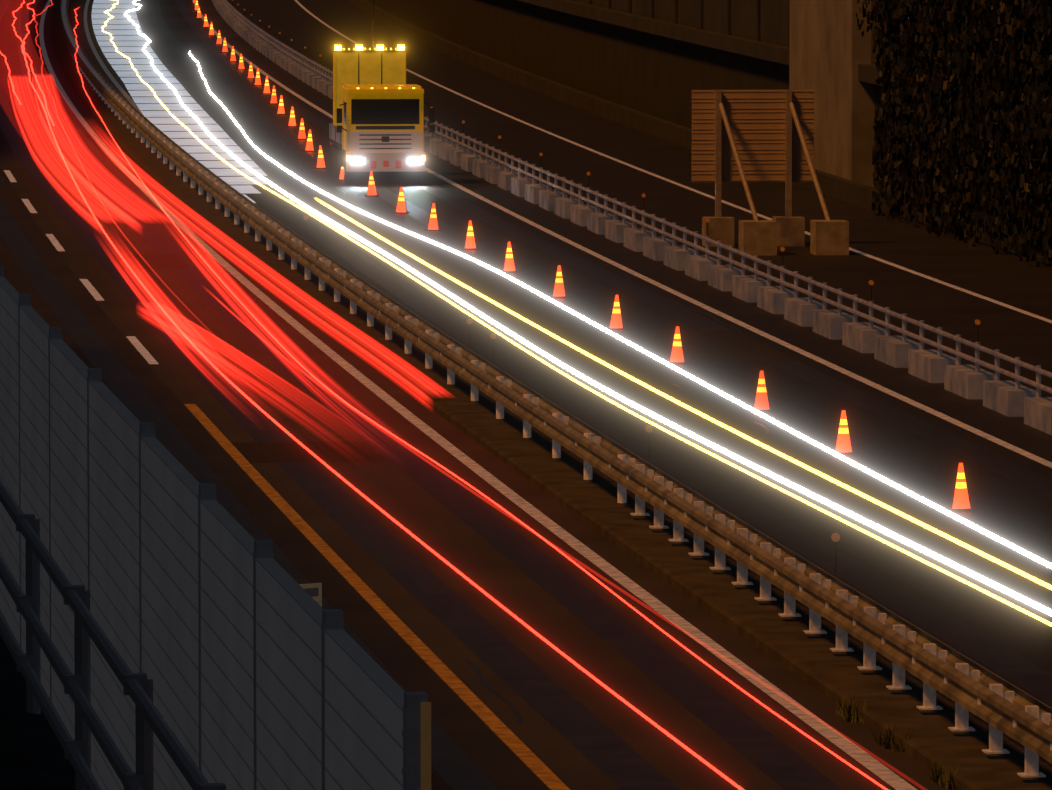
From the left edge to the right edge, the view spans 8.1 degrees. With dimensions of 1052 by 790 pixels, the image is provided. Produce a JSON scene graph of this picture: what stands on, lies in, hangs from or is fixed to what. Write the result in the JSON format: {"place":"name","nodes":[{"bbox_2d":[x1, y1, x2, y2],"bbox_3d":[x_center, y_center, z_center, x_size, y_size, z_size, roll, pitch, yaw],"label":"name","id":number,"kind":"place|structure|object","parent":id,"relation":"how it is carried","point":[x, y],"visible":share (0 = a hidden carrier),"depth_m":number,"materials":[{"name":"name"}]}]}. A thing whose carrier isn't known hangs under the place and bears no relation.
{"place":"outdoors","nodes":[
{"label":"outdoors","id":0,"kind":"place"},
{"bbox_2d":[0,166,548,789],"bbox_3d":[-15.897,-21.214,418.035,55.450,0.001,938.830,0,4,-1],"label":"road surface","id":1,"kind":"object","parent":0,"point":[480,744],"visible":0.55,"depth_m":105.17,"materials":[{"name":"grey asphalt"}]},
{"bbox_2d":[0,266,430,789],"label":"noise barrier","id":2,"kind":"object","parent":1,"relation":"on","point":[224,630],"visible":0.92,"depth_m":49.70,"materials":[{"name":"grey metal"}]},
{"bbox_2d":[299,583,321,606],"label":"marker plate","id":3,"kind":"object","parent":1,"relation":"on","point":[313,591],"visible":0.42,"depth_m":85.17,"materials":[{"name":"beige metal"}]},
{"bbox_2d":[0,0,957,789],"bbox_3d":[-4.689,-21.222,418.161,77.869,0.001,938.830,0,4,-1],"label":"road surface","id":4,"kind":"object","parent":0,"point":[664,732],"visible":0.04,"depth_m":105.80,"materials":[{"name":"grey asphalt"}]},
{"bbox_2d":[835,694,959,789],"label":"kerb weeds","id":5,"kind":"object","parent":4,"relation":"on","point":[940,779],"visible":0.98,"depth_m":80.22,"materials":[{"name":"green"}]},
{"bbox_2d":[61,0,1051,777],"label":"median posts","id":6,"kind":"object","parent":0,"point":[961,720],"visible":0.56,"depth_m":99.85,"materials":[{"name":"grey metal"}]},
{"bbox_2d":[59,0,1051,763],"bbox_3d":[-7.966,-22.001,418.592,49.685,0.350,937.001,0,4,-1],"label":"median beams","id":7,"kind":"structure","parent":6,"relation":"attached to","point":[993,708],"depth_m":101.63,"materials":[{"name":"metal"}]},
{"bbox_2d":[303,216,839,572],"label":"median delineators","id":8,"kind":"object","parent":6,"relation":"on","point":[835,537],"visible":1,"depth_m":107.11,"materials":[{"name":"brown plastic"}]},
{"bbox_2d":[76,0,1051,707],"bbox_3d":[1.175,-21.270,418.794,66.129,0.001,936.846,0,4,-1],"label":"road surface","id":9,"kind":"object","parent":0,"point":[1002,278],"visible":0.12,"depth_m":164.07,"materials":[{"name":"grey asphalt"}]},
{"bbox_2d":[91,0,266,202],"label":"trails","id":10,"kind":"object","parent":9,"relation":"on","point":[113,11],"visible":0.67,"depth_m":284.75,"materials":[{"name":"white"}]},
{"bbox_2d":[197,6,201,17],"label":"cone","id":11,"kind":"object","parent":9,"relation":"on","point":[199,14],"visible":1,"depth_m":418.67,"materials":[{"name":"orange plastic"}]},
{"bbox_2d":[204,14,209,26],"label":"cone","id":12,"kind":"object","parent":9,"relation":"on","point":[205,23],"visible":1,"depth_m":398.09,"materials":[{"name":"orange plastic"}]},
{"bbox_2d":[207,22,215,35],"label":"cone","id":13,"kind":"object","parent":9,"relation":"on","point":[211,32],"visible":0.98,"depth_m":380.64,"materials":[{"name":"orange plastic"}]},
{"bbox_2d":[215,30,222,44],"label":"cone","id":14,"kind":"object","parent":9,"relation":"on","point":[219,41],"visible":0.98,"depth_m":363.59,"materials":[{"name":"orange plastic"}]},
{"bbox_2d":[220,38,228,52],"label":"cone","id":15,"kind":"object","parent":9,"relation":"on","point":[225,50],"visible":1,"depth_m":349.46,"materials":[{"name":"orange plastic"}]},
{"bbox_2d":[229,46,237,61],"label":"cone","id":16,"kind":"object","parent":9,"relation":"on","point":[233,58],"visible":1,"depth_m":334.58,"materials":[{"name":"orange plastic"}]},
{"bbox_2d":[236,54,246,69],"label":"cone","id":17,"kind":"object","parent":9,"relation":"on","point":[241,65],"visible":1,"depth_m":322.52,"materials":[{"name":"orange plastic"}]},
{"bbox_2d":[246,62,255,78],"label":"cone","id":18,"kind":"object","parent":9,"relation":"on","point":[250,75],"visible":1,"depth_m":309.93,"materials":[{"name":"orange plastic"}]},
{"bbox_2d":[252,68,262,85],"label":"cone","id":19,"kind":"object","parent":9,"relation":"on","point":[257,81],"visible":0.98,"depth_m":301.15,"materials":[{"name":"orange plastic"}]},
{"bbox_2d":[261,76,271,93],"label":"cone","id":20,"kind":"object","parent":9,"relation":"on","point":[266,89],"visible":0.96,"depth_m":291.19,"materials":[{"name":"orange plastic"}]},
{"bbox_2d":[268,85,278,103],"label":"cone","id":21,"kind":"object","parent":9,"relation":"on","point":[273,99],"visible":1,"depth_m":279.77,"materials":[{"name":"orange plastic"}]},
{"bbox_2d":[275,95,286,114],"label":"cone","id":22,"kind":"object","parent":9,"relation":"on","point":[281,111],"visible":1,"depth_m":268.78,"materials":[{"name":"orange plastic"}]},
{"bbox_2d":[286,107,298,126],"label":"cone","id":23,"kind":"object","parent":9,"relation":"on","point":[292,122],"visible":1,"depth_m":257.12,"materials":[{"name":"orange plastic"}]},
{"bbox_2d":[295,118,307,139],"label":"cone","id":24,"kind":"object","parent":9,"relation":"on","point":[302,135],"visible":0.98,"depth_m":246.06,"materials":[{"name":"orange plastic"}]},
{"bbox_2d":[302,129,316,151],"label":"cone","id":25,"kind":"object","parent":9,"relation":"on","point":[309,146],"visible":0.98,"depth_m":236.42,"materials":[{"name":"orange plastic"}]},
{"bbox_2d":[315,145,327,168],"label":"cone","id":26,"kind":"object","parent":9,"relation":"on","point":[320,163],"visible":0.98,"depth_m":223.88,"materials":[{"name":"orange plastic"}]},
{"bbox_2d":[336,167,343,180],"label":"cone","id":27,"kind":"object","parent":9,"relation":"on","point":[341,177],"visible":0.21,"depth_m":215.96,"materials":[{"name":"orange plastic"}]},
{"bbox_2d":[365,171,378,196],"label":"cone","id":28,"kind":"object","parent":9,"relation":"on","point":[371,192],"visible":0.98,"depth_m":206.20,"materials":[{"name":"orange plastic"}]},
{"bbox_2d":[329,0,434,182],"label":"truck","id":29,"kind":"object","parent":9,"relation":"on","point":[377,125],"visible":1,"depth_m":213.05,"materials":[{"name":"yellow metal"}]},
{"bbox_2d":[393,187,408,213],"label":"cone","id":30,"kind":"object","parent":9,"relation":"on","point":[401,208],"visible":0.98,"depth_m":196.67,"materials":[{"name":"orange plastic"}]},
{"bbox_2d":[424,203,441,230],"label":"cone","id":31,"kind":"object","parent":9,"relation":"on","point":[433,225],"visible":0.98,"depth_m":187.77,"materials":[{"name":"orange plastic"}]},
{"bbox_2d":[461,221,479,249],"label":"cone","id":32,"kind":"object","parent":9,"relation":"on","point":[470,243],"visible":0.98,"depth_m":178.97,"materials":[{"name":"orange plastic"}]},
{"bbox_2d":[500,242,518,272],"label":"cone","id":33,"kind":"object","parent":9,"relation":"on","point":[509,266],"visible":1,"depth_m":169.42,"materials":[{"name":"orange plastic"}]},
{"bbox_2d":[0,0,1051,789],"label":"light trails","id":34,"kind":"object","parent":9,"relation":"on","point":[1014,608],"visible":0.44,"depth_m":119.99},
{"bbox_2d":[4,0,1051,789],"bbox_3d":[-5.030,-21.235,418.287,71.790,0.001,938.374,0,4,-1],"label":"road markings","id":35,"kind":"object","parent":9,"relation":"on","point":[496,724],"visible":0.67,"depth_m":116.11,"materials":[{"name":"white paint"}]},
{"bbox_2d":[51,0,1051,789],"bbox_3d":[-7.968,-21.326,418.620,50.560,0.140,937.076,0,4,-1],"label":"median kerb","id":36,"kind":"structure","parent":9,"relation":"on","point":[815,662],"depth_m":104.90,"materials":[{"name":"concrete"}]},
{"bbox_2d":[548,265,569,297],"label":"cone","id":37,"kind":"object","parent":9,"relation":"on","point":[559,292],"visible":1,"depth_m":159.92,"materials":[{"name":"orange plastic"}]},
{"bbox_2d":[604,295,628,329],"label":"cone","id":38,"kind":"object","parent":9,"relation":"on","point":[616,322],"visible":1,"depth_m":149.40,"materials":[{"name":"orange plastic"}]},
{"bbox_2d":[212,0,1051,434],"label":"guard fence","id":39,"kind":"object","parent":9,"relation":"on","point":[1016,398],"visible":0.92,"depth_m":159.94,"materials":[{"name":"grey metal"}]},
{"bbox_2d":[664,326,689,363],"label":"cone","id":40,"kind":"object","parent":9,"relation":"on","point":[677,355],"visible":1,"depth_m":139.55,"materials":[{"name":"orange plastic"}]},
{"bbox_2d":[748,371,774,411],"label":"cone","id":41,"kind":"object","parent":9,"relation":"on","point":[761,403],"visible":0.96,"depth_m":127.80,"materials":[{"name":"orange plastic"}]},
{"bbox_2d":[692,90,848,255],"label":"road sign back","id":42,"kind":"object","parent":9,"relation":"on","point":[775,137],"visible":0.94,"depth_m":180.59,"materials":[{"name":"metal"},{"name":"wood"},{"name":"concrete"}]},
{"bbox_2d":[829,410,857,454],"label":"cone","id":43,"kind":"object","parent":9,"relation":"on","point":[843,445],"visible":0.96,"depth_m":118.83,"materials":[{"name":"orange plastic"}]},
{"bbox_2d":[948,463,974,511],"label":"cone","id":44,"kind":"object","parent":9,"relation":"on","point":[961,501],"visible":0.98,"depth_m":108.69,"materials":[{"name":"orange plastic"}]},
{"bbox_2d":[891,214,1051,266],"bbox_3d":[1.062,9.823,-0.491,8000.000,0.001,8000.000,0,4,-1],"label":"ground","id":45,"kind":"structure","parent":0,"point":[978,242],"depth_m":181.71,"materials":[{"name":"brown soil"}]},
{"bbox_2d":[348,0,900,215],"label":"retaining wall","id":46,"kind":"structure","parent":45,"relation":"on","point":[648,66],"depth_m":249.21,"materials":[{"name":"brown concrete"}]},
{"bbox_2d":[899,3,1051,265],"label":"overgrown wall","id":47,"kind":"structure","parent":45,"relation":"on","point":[986,240],"depth_m":181.24,"materials":[{"name":"green plant"}]},
{"bbox_2d":[856,0,1051,269],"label":"hanging creepers","id":48,"kind":"object","parent":47,"relation":"hanging from","point":[1008,129],"visible":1,"depth_m":180.48,"materials":[{"name":"green plant"}]},
{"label":"raised verge","id":49,"kind":"object","parent":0,"visible":0},
{"bbox_2d":[0,480,225,789],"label":"metal railing","id":50,"kind":"object","parent":49,"relation":"on","point":[138,690],"visible":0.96,"depth_m":37.20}
]}

